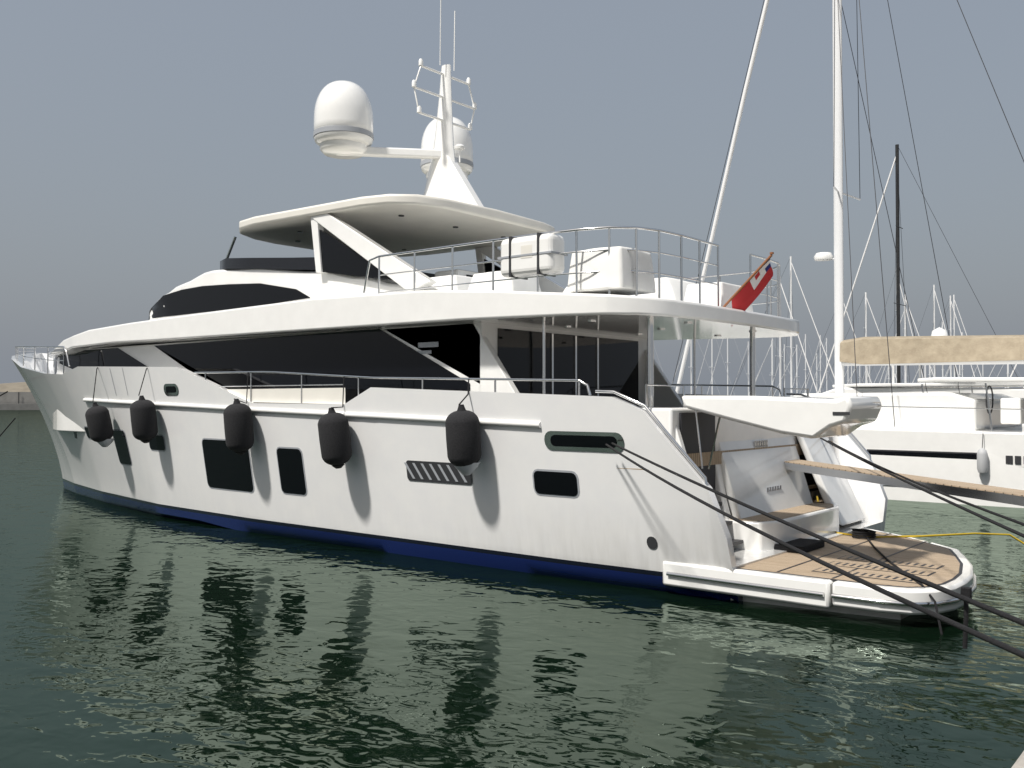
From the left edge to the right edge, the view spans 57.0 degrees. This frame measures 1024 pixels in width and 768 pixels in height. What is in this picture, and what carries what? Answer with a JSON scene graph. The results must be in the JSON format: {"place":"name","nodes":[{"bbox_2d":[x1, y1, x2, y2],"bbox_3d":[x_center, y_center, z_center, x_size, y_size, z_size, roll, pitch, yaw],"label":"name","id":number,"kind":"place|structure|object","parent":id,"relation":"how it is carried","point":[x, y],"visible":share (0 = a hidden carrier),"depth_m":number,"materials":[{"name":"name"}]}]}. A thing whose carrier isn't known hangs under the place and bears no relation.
{"place":"outdoors","nodes":[
{"label":"outdoors","id":0,"kind":"place"},
{"bbox_2d":[0,410,1023,767],"bbox_3d":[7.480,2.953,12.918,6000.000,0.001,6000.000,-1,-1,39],"label":"harbour water","id":1,"kind":"structure","parent":0,"point":[132,638],"depth_m":9.88,"materials":[{"name":"green liquid"}]},
{"bbox_2d":[0,382,39,409],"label":"breakwater wall","id":2,"kind":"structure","parent":1,"relation":"on","point":[18,396],"depth_m":288.76,"materials":[{"name":"concrete"}]},
{"bbox_2d":[11,0,1023,619],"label":"yacht","id":3,"kind":"object","parent":1,"relation":"on","point":[355,382],"visible":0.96,"depth_m":16.66,"materials":[{"name":"paint"}]},
{"bbox_2d":[0,391,1023,658],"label":"mooring lines","id":4,"kind":"object","parent":3,"relation":"attached to","point":[804,547],"visible":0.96,"depth_m":7.87,"materials":[{"name":"black fabric"}]},
{"bbox_2d":[733,276,817,395],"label":"sailboat mast","id":5,"kind":"object","parent":1,"relation":"on","point":[780,378],"visible":0.06,"depth_m":88.36,"materials":[{"name":"white metal"}]},
{"bbox_2d":[729,256,834,395],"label":"sailboat mast","id":6,"kind":"object","parent":1,"relation":"on","point":[791,305],"visible":0.08,"depth_m":96.65,"materials":[{"name":"white metal"}]},
{"bbox_2d":[654,311,1018,395],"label":"sailboat masts","id":7,"kind":"object","parent":1,"relation":"on","point":[816,354],"visible":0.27,"depth_m":176.84,"materials":[{"name":"white metal"}]},
{"bbox_2d":[801,304,871,391],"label":"sailboat mast","id":8,"kind":"object","parent":1,"relation":"on","point":[855,337],"visible":0.02,"depth_m":101.45,"materials":[{"name":"white metal"}]},
{"bbox_2d":[672,0,1023,507],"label":"sailboat","id":9,"kind":"object","parent":1,"relation":"on","point":[975,438],"visible":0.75,"depth_m":26.78,"materials":[{"name":"white paint"}]},
{"bbox_2d":[821,292,896,391],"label":"sailboat mast","id":10,"kind":"object","parent":1,"relation":"on","point":[866,301],"visible":0.08,"depth_m":109.20,"materials":[{"name":"white metal"}]},
{"bbox_2d":[862,272,922,382],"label":"sailboat mast","id":11,"kind":"object","parent":1,"relation":"on","point":[895,320],"depth_m":114.44,"materials":[{"name":"white metal"}]},
{"bbox_2d":[867,296,933,382],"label":"sailboat mast","id":12,"kind":"object","parent":1,"relation":"on","point":[905,300],"visible":0.05,"depth_m":122.82,"materials":[{"name":"white metal"}]},
{"bbox_2d":[818,144,1016,392],"bbox_3d":[24.577,-5.355,57.187,14.000,18.805,4.200,-1,-1,39],"label":"sailboat mast","id":13,"kind":"object","parent":1,"relation":"on","point":[897,245],"visible":0.12,"depth_m":57.92,"materials":[{"name":"black"}]},
{"bbox_2d":[823,327,1023,424],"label":"boat","id":14,"kind":"object","parent":1,"relation":"on","point":[913,387],"visible":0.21,"depth_m":38.13,"materials":[{"name":"white paint"}]},
{"bbox_2d":[917,285,958,377],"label":"sailboat mast","id":15,"kind":"object","parent":1,"relation":"on","point":[934,293],"visible":0.08,"depth_m":128.48,"materials":[{"name":"white metal"}]},
{"bbox_2d":[923,296,974,376],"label":"sailboat mast","id":16,"kind":"object","parent":1,"relation":"on","point":[950,332],"visible":0.06,"depth_m":135.53,"materials":[{"name":"white metal"}]},
{"bbox_2d":[940,295,980,376],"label":"sailboat mast","id":17,"kind":"object","parent":1,"relation":"on","point":[954,302],"visible":0.05,"depth_m":142.16,"materials":[{"name":"white metal"}]},
{"bbox_2d":[0,0,1023,395],"label":"sky","id":18,"kind":"structure","parent":0,"point":[137,137],"materials":[{"name":"grey"}]},
{"bbox_2d":[1012,751,1023,767],"bbox_3d":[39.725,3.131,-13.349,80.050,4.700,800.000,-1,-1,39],"label":"quay","id":19,"kind":"structure","parent":0,"point":[1019,763],"depth_m":3.69,"materials":[{"name":"concrete"}]}
]}

